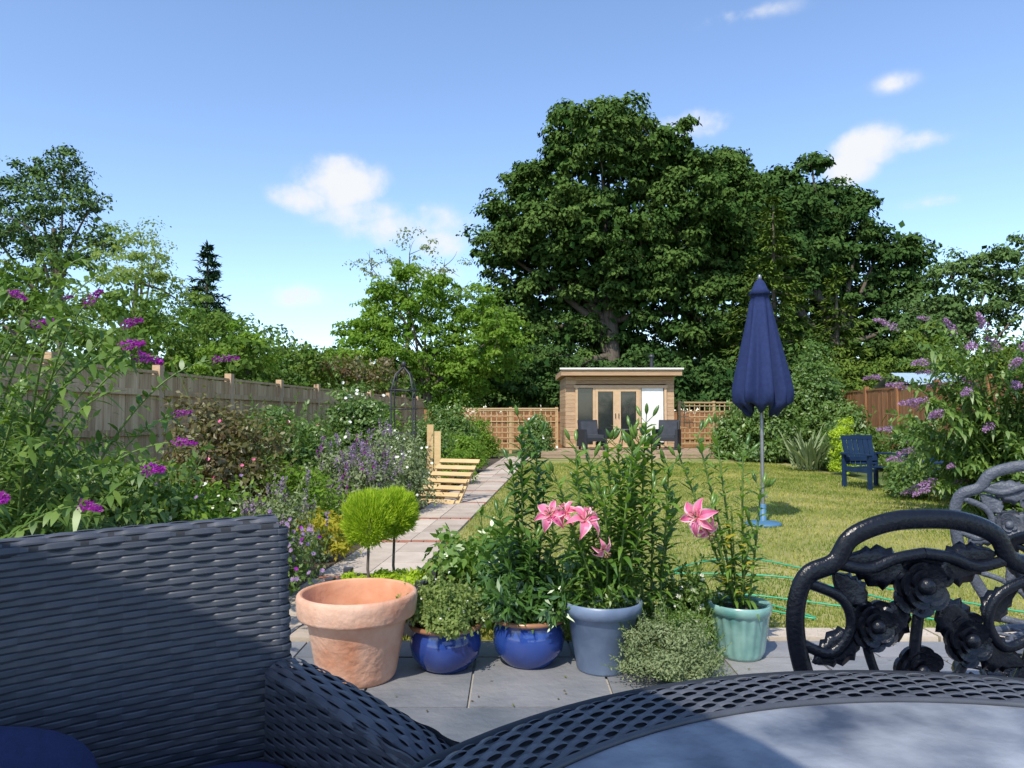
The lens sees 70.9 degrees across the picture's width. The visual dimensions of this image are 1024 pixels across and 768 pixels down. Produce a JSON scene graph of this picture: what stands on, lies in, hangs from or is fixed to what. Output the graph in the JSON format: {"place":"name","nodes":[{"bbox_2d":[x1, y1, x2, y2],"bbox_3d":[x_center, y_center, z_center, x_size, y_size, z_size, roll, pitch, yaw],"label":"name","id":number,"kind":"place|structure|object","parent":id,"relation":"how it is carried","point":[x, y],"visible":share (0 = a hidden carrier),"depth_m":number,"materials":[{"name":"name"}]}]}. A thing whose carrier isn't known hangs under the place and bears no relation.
{"place":"outdoors","nodes":[
{"label":"outdoors","id":0,"kind":"place"},
{"bbox_2d":[118,456,504,587],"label":"flower bed soil","id":1,"kind":"structure","parent":0,"point":[332,562],"depth_m":6.21,"materials":[{"name":"soil"}]},
{"bbox_2d":[0,442,49,536],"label":"leafy shrub","id":2,"kind":"object","parent":1,"relation":"on","point":[25,518],"visible":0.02,"depth_m":3.81,"materials":[{"name":"green plant"}]},
{"bbox_2d":[0,391,109,534],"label":"leafy shrub","id":3,"kind":"object","parent":1,"relation":"on","point":[96,413],"visible":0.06,"depth_m":5.62,"materials":[{"name":"green plant"}]},
{"bbox_2d":[0,243,136,479],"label":"buddleia bush","id":4,"kind":"object","parent":1,"relation":"on","point":[38,314],"visible":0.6,"depth_m":4.58,"materials":[{"name":"green plant"}]},
{"bbox_2d":[0,281,239,538],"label":"buddleia bush","id":5,"kind":"object","parent":1,"relation":"on","point":[21,461],"visible":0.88,"depth_m":3.25,"materials":[{"name":"green plant"}]},
{"bbox_2d":[20,431,240,537],"bbox_3d":[-2.356,0.831,4.240,1.556,1.128,1.429,0,-2,0],"label":"leafy shrub","id":6,"kind":"object","parent":1,"relation":"on","point":[177,493],"visible":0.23,"depth_m":4.12,"materials":[{"name":"green plant"}]},
{"bbox_2d":[120,461,290,563],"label":"phlox plant","id":7,"kind":"object","parent":1,"relation":"on","point":[213,513],"visible":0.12,"depth_m":4.30,"materials":[{"name":"green plant"}]},
{"bbox_2d":[155,357,311,527],"bbox_3d":[-2.607,0.624,6.556,1.790,1.746,1.670,0,-2,0],"label":"climbing rose bush","id":8,"kind":"object","parent":1,"relation":"on","point":[224,463],"visible":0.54,"depth_m":6.38,"materials":[{"name":"green plant"}]},
{"bbox_2d":[201,392,352,509],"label":"rose bush","id":9,"kind":"object","parent":1,"relation":"on","point":[308,447],"visible":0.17,"depth_m":8.39,"materials":[{"name":"green plant"}]},
{"bbox_2d":[221,470,335,571],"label":"catmint plant","id":10,"kind":"object","parent":1,"relation":"on","point":[285,515],"visible":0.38,"depth_m":5.11,"materials":[{"name":"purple plant"}]},
{"bbox_2d":[226,405,347,482],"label":"leafy shrub","id":11,"kind":"object","parent":1,"relation":"on","point":[313,438],"depth_m":10.72,"materials":[{"name":"green plant"}]},
{"bbox_2d":[261,499,324,595],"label":"geranium plant","id":12,"kind":"object","parent":1,"relation":"on","point":[293,552],"visible":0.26,"depth_m":4.66,"materials":[{"name":"green plant"}]},
{"bbox_2d":[247,455,354,543],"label":"leafy shrub","id":13,"kind":"object","parent":1,"relation":"on","point":[312,491],"visible":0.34,"depth_m":6.45,"materials":[{"name":"green plant"}]},
{"bbox_2d":[289,506,361,562],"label":"bedding plant","id":14,"kind":"object","parent":1,"relation":"on","point":[340,546],"visible":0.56,"depth_m":5.81,"materials":[{"name":"yellow plant"}]},
{"bbox_2d":[303,418,412,520],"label":"lavender bush","id":15,"kind":"object","parent":1,"relation":"on","point":[378,472],"visible":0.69,"depth_m":7.94,"materials":[{"name":"purple plant"}]},
{"bbox_2d":[310,361,414,467],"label":"white hydrangea bush","id":16,"kind":"object","parent":1,"relation":"on","point":[355,417],"visible":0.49,"depth_m":11.95,"materials":[{"name":"green plant"}]},
{"bbox_2d":[327,382,405,447],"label":"leafy shrub","id":17,"kind":"object","parent":1,"relation":"on","point":[399,423],"visible":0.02,"depth_m":15.01,"materials":[{"name":"green plant"}]},
{"bbox_2d":[360,415,436,491],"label":"grey shrub","id":18,"kind":"object","parent":1,"relation":"on","point":[411,441],"visible":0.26,"depth_m":10.36,"materials":[{"name":"green plant"}]},
{"bbox_2d":[387,361,418,487],"bbox_3d":[-1.748,0.665,11.582,0.514,2.070,0.516,0,-2,0],"label":"garden obelisk","id":19,"kind":"object","parent":1,"relation":"on","point":[403,365],"visible":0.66,"depth_m":11.52,"materials":[{"name":"metal"}]},
{"bbox_2d":[384,445,443,506],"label":"sage bush","id":20,"kind":"object","parent":1,"relation":"on","point":[414,474],"visible":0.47,"depth_m":8.82,"materials":[{"name":"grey plant"}]},
{"bbox_2d":[395,403,457,470],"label":"leafy shrub","id":21,"kind":"object","parent":1,"relation":"on","point":[444,444],"visible":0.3,"depth_m":13.04,"materials":[{"name":"green plant"}]},
{"bbox_2d":[426,425,440,491],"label":"leaning boards","id":22,"kind":"object","parent":1,"relation":"on","point":[437,448],"visible":0.52,"depth_m":10.73,"materials":[{"name":"brown wood"}]},
{"bbox_2d":[417,397,489,460],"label":"leafy shrub","id":23,"kind":"object","parent":1,"relation":"on","point":[451,418],"visible":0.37,"depth_m":16.74,"materials":[{"name":"green plant"}]},
{"bbox_2d":[433,447,478,484],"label":"green shrub","id":24,"kind":"object","parent":1,"relation":"on","point":[456,452],"visible":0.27,"depth_m":12.22,"materials":[{"name":"green plant"}]},
{"bbox_2d":[447,429,492,469],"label":"green shrub","id":25,"kind":"object","parent":1,"relation":"on","point":[461,442],"visible":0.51,"depth_m":14.84,"materials":[{"name":"green plant"}]},
{"bbox_2d":[459,409,501,457],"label":"leafy shrub","id":26,"kind":"object","parent":1,"relation":"on","point":[489,444],"visible":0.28,"depth_m":19.84,"materials":[{"name":"green plant"}]},
{"bbox_2d":[289,456,529,642],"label":"garden path","id":27,"kind":"structure","parent":0,"point":[411,548],"depth_m":6.81,"materials":[{"name":"stone"}]},
{"bbox_2d":[421,458,479,503],"bbox_3d":[-0.890,1.337,9.851,0.694,0.585,0.706,-1,-3,20],"label":"wooden pallet","id":28,"kind":"object","parent":27,"relation":"on","point":[437,472],"visible":0.73,"depth_m":9.86,"materials":[{"name":"brown wood"}]},
{"bbox_2d":[0,0,1023,415],"label":"sky","id":29,"kind":"structure","parent":0,"point":[296,139],"materials":[{"name":"blue"}]},
{"bbox_2d":[417,562,678,632],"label":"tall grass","id":30,"kind":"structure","parent":0,"point":[457,582],"depth_m":4.28,"materials":[{"name":"green plant"}]},
{"bbox_2d":[290,641,1007,741],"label":"patio","id":31,"kind":"structure","parent":0,"point":[412,688],"depth_m":3.15,"materials":[{"name":"stone"}]},
{"bbox_2d":[0,514,459,767],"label":"wicker armchair","id":32,"kind":"object","parent":31,"relation":"on","point":[163,645],"visible":0.95,"depth_m":1.49,"materials":[{"name":"wicker"}]},
{"bbox_2d":[295,578,417,688],"bbox_3d":[-0.700,1.126,3.255,0.540,0.381,0.540,0,-2,0],"label":"terracotta pot","id":33,"kind":"object","parent":31,"relation":"on","point":[356,626],"visible":0.94,"depth_m":3.09,"materials":[{"name":"ceramic"}]},
{"bbox_2d":[408,619,482,673],"bbox_3d":[-0.310,1.215,3.371,0.350,0.212,0.350,0,-2,0],"label":"blue glazed pot","id":34,"kind":"object","parent":31,"relation":"on","point":[432,653],"visible":0.59,"depth_m":3.24,"materials":[{"name":"ceramic"}]},
{"bbox_2d":[396,557,489,640],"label":"potted sedum plant","id":35,"kind":"object","parent":34,"relation":"in","point":[444,608],"visible":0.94,"depth_m":3.25,"materials":[{"name":"green plant"}]},
{"bbox_2d":[493,616,565,669],"bbox_3d":[0.080,1.210,3.431,0.358,0.227,0.358,0,-2,0],"label":"blue glazed pot","id":36,"kind":"object","parent":31,"relation":"on","point":[526,648],"visible":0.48,"depth_m":3.29,"materials":[{"name":"ceramic"}]},
{"bbox_2d":[472,405,569,632],"bbox_3d":[0.108,0.643,3.438,0.500,1.089,0.459,-2,-3,35],"label":"lily plant","id":37,"kind":"object","parent":36,"relation":"in","point":[546,517],"visible":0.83,"depth_m":3.43,"materials":[{"name":"green plant"}]},
{"bbox_2d":[462,539,586,632],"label":"potted foliage plant","id":38,"kind":"object","parent":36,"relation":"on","point":[496,603],"visible":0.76,"depth_m":3.32,"materials":[{"name":"green plant"}]},
{"bbox_2d":[565,589,642,676],"bbox_3d":[0.420,1.162,3.353,0.376,0.318,0.376,0,-2,0],"label":"grey blue pot","id":39,"kind":"object","parent":31,"relation":"on","point":[595,633],"visible":0.56,"depth_m":3.22,"materials":[{"name":"ceramic"}]},
{"bbox_2d":[544,425,667,626],"bbox_3d":[0.455,0.647,3.338,0.603,0.912,0.468,0,-2,0],"label":"lily plant","id":40,"kind":"object","parent":39,"relation":"in","point":[588,518],"visible":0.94,"depth_m":3.35,"materials":[{"name":"green plant"}]},
{"bbox_2d":[567,563,647,608],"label":"white alyssum plant","id":41,"kind":"object","parent":39,"relation":"in","point":[609,600],"visible":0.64,"depth_m":3.33,"materials":[{"name":"green plant"}]},
{"bbox_2d":[570,403,687,636],"bbox_3d":[0.596,0.717,3.617,0.630,1.238,0.404,0,-2,0],"label":"lily plant","id":42,"kind":"object","parent":39,"relation":"in","point":[670,514],"visible":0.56,"depth_m":3.58,"materials":[{"name":"green plant"}]},
{"bbox_2d":[600,594,735,682],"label":"thyme mound plant","id":43,"kind":"object","parent":31,"relation":"on","point":[683,660],"visible":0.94,"depth_m":3.10,"materials":[{"name":"green plant"}]},
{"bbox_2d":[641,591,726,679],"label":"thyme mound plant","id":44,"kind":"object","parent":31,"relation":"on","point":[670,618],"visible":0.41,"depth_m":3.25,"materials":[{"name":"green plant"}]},
{"bbox_2d":[655,553,740,640],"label":"white alyssum plant","id":45,"kind":"object","parent":31,"relation":"on","point":[692,593],"visible":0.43,"depth_m":3.66,"materials":[{"name":"green plant"}]},
{"bbox_2d":[408,670,1023,767],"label":"wicker patio table","id":46,"kind":"object","parent":31,"relation":"on","point":[854,719],"visible":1,"depth_m":1.06,"materials":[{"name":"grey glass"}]},
{"bbox_2d":[708,595,772,661],"bbox_3d":[1.120,1.199,3.532,0.304,0.258,0.304,0,-2,0],"label":"teal glazed pot","id":47,"kind":"object","parent":31,"relation":"on","point":[744,630],"visible":0.81,"depth_m":3.42,"materials":[{"name":"ceramic"}]},
{"bbox_2d":[668,413,776,620],"bbox_3d":[0.955,0.630,3.476,0.675,0.986,0.408,2,-3,-37],"label":"lily plant","id":48,"kind":"object","parent":47,"relation":"in","point":[697,515],"visible":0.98,"depth_m":3.50,"materials":[{"name":"green plant"}]},
{"bbox_2d":[710,508,757,600],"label":"yellowing lily plant","id":49,"kind":"object","parent":47,"relation":"in","point":[736,577],"visible":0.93,"depth_m":3.48,"materials":[{"name":"green plant"}]},
{"bbox_2d":[786,509,1023,677],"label":"cast iron chair","id":50,"kind":"object","parent":31,"relation":"on","point":[921,579],"visible":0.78,"depth_m":1.46,"materials":[{"name":"paint"}]},
{"bbox_2d":[949,460,1023,653],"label":"cast iron chair","id":51,"kind":"object","parent":31,"relation":"on","point":[1010,523],"visible":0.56,"depth_m":2.61,"materials":[{"name":"paint"}]},
{"bbox_2d":[951,531,1023,676],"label":"cast iron chair","id":52,"kind":"object","parent":31,"relation":"on","point":[1017,539],"visible":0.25,"depth_m":2.29,"materials":[{"name":"paint"}]},
{"bbox_2d":[402,459,1023,640],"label":"lawn","id":53,"kind":"structure","parent":0,"point":[951,589],"depth_m":7.06,"materials":[{"name":"plant"}]},
{"bbox_2d":[325,567,437,635],"bbox_3d":[-0.720,1.209,4.002,0.549,0.300,0.309,0,-2,9],"label":"planter trough","id":54,"kind":"object","parent":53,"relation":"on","point":[407,630],"visible":0.14,"depth_m":3.92,"materials":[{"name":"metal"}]},
{"bbox_2d":[338,486,399,577],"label":"topiary ball tree","id":55,"kind":"object","parent":54,"relation":"in","point":[355,527],"visible":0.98,"depth_m":3.92,"materials":[{"name":"green plant"}]},
{"bbox_2d":[340,567,425,585],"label":"lime groundcover plant","id":56,"kind":"object","parent":54,"relation":"in","point":[396,574],"visible":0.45,"depth_m":4.02,"materials":[{"name":"green plant"}]},
{"bbox_2d":[370,485,422,570],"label":"topiary ball tree","id":57,"kind":"object","parent":54,"relation":"in","point":[407,512],"visible":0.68,"depth_m":4.04,"materials":[{"name":"green plant"}]},
{"bbox_2d":[417,500,553,633],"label":"leafy shrub","id":58,"kind":"object","parent":53,"relation":"on","point":[459,558],"visible":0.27,"depth_m":4.14,"materials":[{"name":"green plant"}]},
{"bbox_2d":[552,522,645,629],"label":"leafy shrub","id":59,"kind":"object","parent":53,"relation":"on","point":[565,563],"visible":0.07,"depth_m":4.03,"materials":[{"name":"green plant"}]},
{"bbox_2d":[541,448,715,458],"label":"wooden deck","id":60,"kind":"structure","parent":53,"relation":"on","point":[695,452],"depth_m":19.85,"materials":[{"name":"wood"}]},
{"bbox_2d":[577,420,606,449],"bbox_3d":[2.291,1.474,20.784,0.690,0.866,0.659,1,-3,-17],"label":"wicker lounge chair","id":61,"kind":"object","parent":60,"relation":"on","point":[588,430],"visible":0.81,"depth_m":20.77,"materials":[{"name":"wicker"}]},
{"bbox_2d":[556,354,683,447],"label":"summerhouse","id":62,"kind":"structure","parent":60,"relation":"on","point":[607,398],"depth_m":21.97,"materials":[{"name":"brown wood"}]},
{"bbox_2d":[653,420,680,449],"bbox_3d":[4.511,1.478,20.883,0.690,0.866,0.659,-1,-3,23],"label":"wicker lounge chair","id":63,"kind":"object","parent":60,"relation":"on","point":[671,431],"visible":0.76,"depth_m":20.92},
{"bbox_2d":[707,402,745,459],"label":"leafy shrub","id":64,"kind":"object","parent":53,"relation":"on","point":[724,431],"visible":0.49,"depth_m":19.22,"materials":[{"name":"green plant"}]},
{"bbox_2d":[731,274,793,527],"bbox_3d":[2.756,0.161,7.852,0.649,2.735,0.642,0,-2,0],"label":"closed parasol","id":65,"kind":"object","parent":53,"relation":"on","point":[762,380],"visible":0.97,"depth_m":7.74,"materials":[{"name":"blue fabric"}]},
{"bbox_2d":[725,399,822,462],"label":"leafy shrub","id":66,"kind":"object","parent":53,"relation":"on","point":[785,423],"visible":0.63,"depth_m":17.96,"materials":[{"name":"green plant"}]},
{"bbox_2d":[773,425,833,469],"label":"flax plant","id":67,"kind":"object","parent":53,"relation":"on","point":[806,457],"visible":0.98,"depth_m":14.98,"materials":[{"name":"green plant"}]},
{"bbox_2d":[825,415,866,475],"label":"golden conifer shrub","id":68,"kind":"object","parent":53,"relation":"on","point":[836,454],"visible":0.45,"depth_m":14.13,"materials":[{"name":"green plant"}]},
{"bbox_2d":[674,557,1023,619],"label":"garden hose","id":69,"kind":"object","parent":53,"relation":"on","point":[814,617],"visible":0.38,"depth_m":4.64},
{"bbox_2d":[840,435,906,490],"bbox_3d":[5.841,1.270,11.693,0.740,0.871,0.715,1,-3,-14],"label":"blue garden chair","id":70,"kind":"object","parent":53,"relation":"on","point":[867,457],"visible":0.83,"depth_m":11.91,"materials":[{"name":"paint"}]},
{"bbox_2d":[767,628,1015,640],"bbox_3d":[3.500,1.348,3.865,4.485,0.030,0.160,0,-2,0],"label":"lawn edging","id":71,"kind":"object","parent":53,"relation":"on","point":[811,634],"visible":0.21,"depth_m":3.82,"materials":[{"name":"stone"}]},
{"bbox_2d":[878,448,946,498],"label":"leafy shrub","id":72,"kind":"object","parent":53,"relation":"on","point":[894,487],"visible":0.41,"depth_m":10.18,"materials":[{"name":"green plant"}]},
{"bbox_2d":[863,311,1023,518],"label":"buddleia bush","id":73,"kind":"object","parent":53,"relation":"on","point":[980,447],"visible":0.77,"depth_m":7.69,"materials":[{"name":"green plant"}]},
{"bbox_2d":[970,411,1023,515],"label":"leafy shrub","id":74,"kind":"object","parent":53,"relation":"on","point":[1016,477],"visible":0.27,"depth_m":7.59,"materials":[{"name":"green plant"}]},
{"bbox_2d":[492,416,947,643],"bbox_3d":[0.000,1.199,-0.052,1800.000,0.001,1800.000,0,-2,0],"label":"ground","id":75,"kind":"structure","parent":0,"point":[851,474],"depth_m":18.21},
{"bbox_2d":[0,142,137,365],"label":"ash tree","id":76,"kind":"object","parent":75,"relation":"on","point":[33,244],"visible":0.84,"depth_m":25.75,"materials":[{"name":"green plant"}]},
{"bbox_2d":[0,252,158,369],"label":"willow tree","id":77,"kind":"object","parent":75,"relation":"on","point":[32,297],"visible":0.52,"depth_m":9.63,"materials":[{"name":"green plant"}]},
{"bbox_2d":[68,216,214,357],"bbox_3d":[-11.755,-1.539,22.180,4.337,7.618,3.582,-1,-3,30],"label":"birch tree","id":78,"kind":"object","parent":75,"relation":"on","point":[158,277],"visible":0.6,"depth_m":21.93,"materials":[{"name":"green plant"}]},
{"bbox_2d":[0,267,305,385],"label":"hedge","id":79,"kind":"object","parent":75,"relation":"on","point":[153,318],"visible":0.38,"depth_m":13.38,"materials":[{"name":"green plant"}]},
{"bbox_2d":[163,240,238,372],"bbox_3d":[-12.732,-1.715,30.247,5.045,8.634,5.095,0,-2,0],"label":"spruce tree","id":80,"kind":"object","parent":75,"relation":"on","point":[208,279],"visible":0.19,"depth_m":30.05,"materials":[{"name":"green plant"}]},
{"bbox_2d":[0,352,424,518],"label":"wooden fence","id":81,"kind":"object","parent":75,"relation":"on","point":[134,386],"visible":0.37,"depth_m":8.74,"materials":[{"name":"wood"}]},
{"bbox_2d":[164,320,289,385],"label":"tree","id":82,"kind":"object","parent":75,"relation":"on","point":[203,368],"visible":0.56,"depth_m":13.30,"materials":[{"name":"green plant"}]},
{"bbox_2d":[128,290,415,400],"bbox_3d":[-5.977,-0.884,19.624,7.956,3.179,5.028,1,-3,-29],"label":"hedge","id":83,"kind":"object","parent":75,"relation":"on","point":[311,355],"visible":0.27,"depth_m":18.73,"materials":[{"name":"green plant"}]},
{"bbox_2d":[301,351,411,396],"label":"red leaf hedge","id":84,"kind":"object","parent":75,"relation":"on","point":[356,374],"visible":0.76,"depth_m":19.66,"materials":[{"name":"green plant"}]},
{"bbox_2d":[342,226,475,396],"bbox_3d":[-4.598,-2.317,32.870,6.118,10.087,3.431,1,-3,-22],"label":"sparse tree","id":85,"kind":"object","parent":75,"relation":"on","point":[441,270],"visible":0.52,"depth_m":33.33,"materials":[{"name":"green plant"}]},
{"bbox_2d":[322,260,536,411],"bbox_3d":[-3.038,-0.997,26.554,7.630,6.920,4.507,0,-2,-8],"label":"ash tree","id":86,"kind":"object","parent":75,"relation":"on","point":[385,330],"visible":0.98,"depth_m":25.95,"materials":[{"name":"green plant"}]},
{"bbox_2d":[23,356,957,397],"bbox_3d":[0.263,0.534,29.928,51.130,3.769,6.214,0,-2,0],"label":"tree line","id":87,"kind":"object","parent":75,"relation":"on","point":[303,379],"depth_m":29.90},
{"bbox_2d":[463,407,557,452],"bbox_3d":[-0.050,1.474,22.580,3.000,1.500,0.105,0,-2,0],"label":"trellis fence","id":88,"kind":"object","parent":75,"relation":"on","point":[510,426],"visible":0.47,"depth_m":22.56,"materials":[{"name":"brown wood"}]},
{"bbox_2d":[45,331,1023,411],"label":"tree line","id":89,"kind":"object","parent":75,"relation":"on","point":[494,402],"visible":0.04,"depth_m":41.39,"materials":[{"name":"plant"}]},
{"bbox_2d":[520,413,557,457],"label":"flowering shrub","id":90,"kind":"object","parent":75,"relation":"on","point":[535,428],"visible":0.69,"depth_m":20.16,"materials":[{"name":"green plant"}]},
{"bbox_2d":[424,410,728,447],"bbox_3d":[3.271,1.610,25.600,12.708,1.390,0.102,0,-2,-6],"label":"wooden fence","id":91,"kind":"object","parent":75,"relation":"on","point":[515,416],"visible":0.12,"depth_m":25.39,"materials":[{"name":"wood"}]},
{"bbox_2d":[455,90,769,409],"bbox_3d":[4.829,-5.495,34.451,15.183,16.608,10.112,0,-2,0],"label":"oak tree","id":92,"kind":"object","parent":75,"relation":"on","point":[606,256],"visible":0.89,"depth_m":32.58,"materials":[{"name":"green plant"}]},
{"bbox_2d":[446,338,821,411],"bbox_3d":[4.874,-0.171,29.017,15.412,3.560,4.672,0,-2,0],"label":"hedge","id":93,"kind":"object","parent":75,"relation":"on","point":[720,389],"visible":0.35,"depth_m":28.60,"materials":[{"name":"green plant"}]},
{"bbox_2d":[677,401,739,443],"bbox_3d":[6.446,1.392,22.983,2.434,1.700,0.105,0,-3,-10],"label":"trellis fence","id":94,"kind":"object","parent":75,"relation":"on","point":[679,411],"visible":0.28,"depth_m":22.86,"materials":[{"name":"brown wood"}]},
{"bbox_2d":[711,195,838,406],"bbox_3d":[11.146,-2.399,30.073,6.828,11.197,6.499,1,-3,-13],"label":"conifer tree","id":95,"kind":"object","parent":75,"relation":"on","point":[768,235],"visible":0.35,"depth_m":30.01,"materials":[{"name":"green plant"}]},
{"bbox_2d":[782,330,859,459],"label":"tall shrub","id":96,"kind":"object","parent":75,"relation":"on","point":[815,385],"visible":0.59,"depth_m":18.56,"materials":[{"name":"green plant"}]},
{"bbox_2d":[681,144,961,376],"bbox_3d":[15.656,-4.794,38.819,16.062,15.572,10.484,0,-2,0],"label":"oak tree","id":97,"kind":"object","parent":75,"relation":"on","point":[824,214],"visible":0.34,"depth_m":37.70,"materials":[{"name":"green plant"}]},
{"bbox_2d":[798,264,875,391],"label":"conifer tree","id":98,"kind":"object","parent":75,"relation":"on","point":[849,346],"visible":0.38,"depth_m":29.91,"materials":[{"name":"green plant"}]},
{"bbox_2d":[812,400,891,468],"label":"leafy shrub","id":99,"kind":"object","parent":75,"relation":"on","point":[861,428],"visible":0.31,"depth_m":15.53,"materials":[{"name":"green plant"}]},
{"bbox_2d":[878,408,949,475],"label":"leafy shrub","id":100,"kind":"object","parent":75,"relation":"on","point":[895,442],"visible":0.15,"depth_m":13.12,"materials":[{"name":"green plant"}]},
{"bbox_2d":[828,319,1023,392],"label":"conifer hedge","id":101,"kind":"object","parent":75,"relation":"on","point":[853,383],"visible":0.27,"depth_m":27.30,"materials":[{"name":"plant"}]},
{"bbox_2d":[836,374,1023,465],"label":"wooden fence","id":102,"kind":"object","parent":75,"relation":"on","point":[881,400],"visible":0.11,"depth_m":16.17,"materials":[{"name":"wood"}]},
{"bbox_2d":[875,230,1023,361],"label":"apple tree","id":103,"kind":"object","parent":75,"relation":"on","point":[941,306],"visible":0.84,"depth_m":31.02,"materials":[{"name":"green plant"}]},
{"bbox_2d":[929,389,1023,504],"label":"leafy shrub","id":104,"kind":"object","parent":75,"relation":"on","point":[944,495],"visible":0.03,"depth_m":9.56,"materials":[{"name":"green plant"}]},
{"bbox_2d":[873,373,959,390],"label":"garden shed","id":105,"kind":"structure","parent":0,"point":[905,376],"depth_m":20.39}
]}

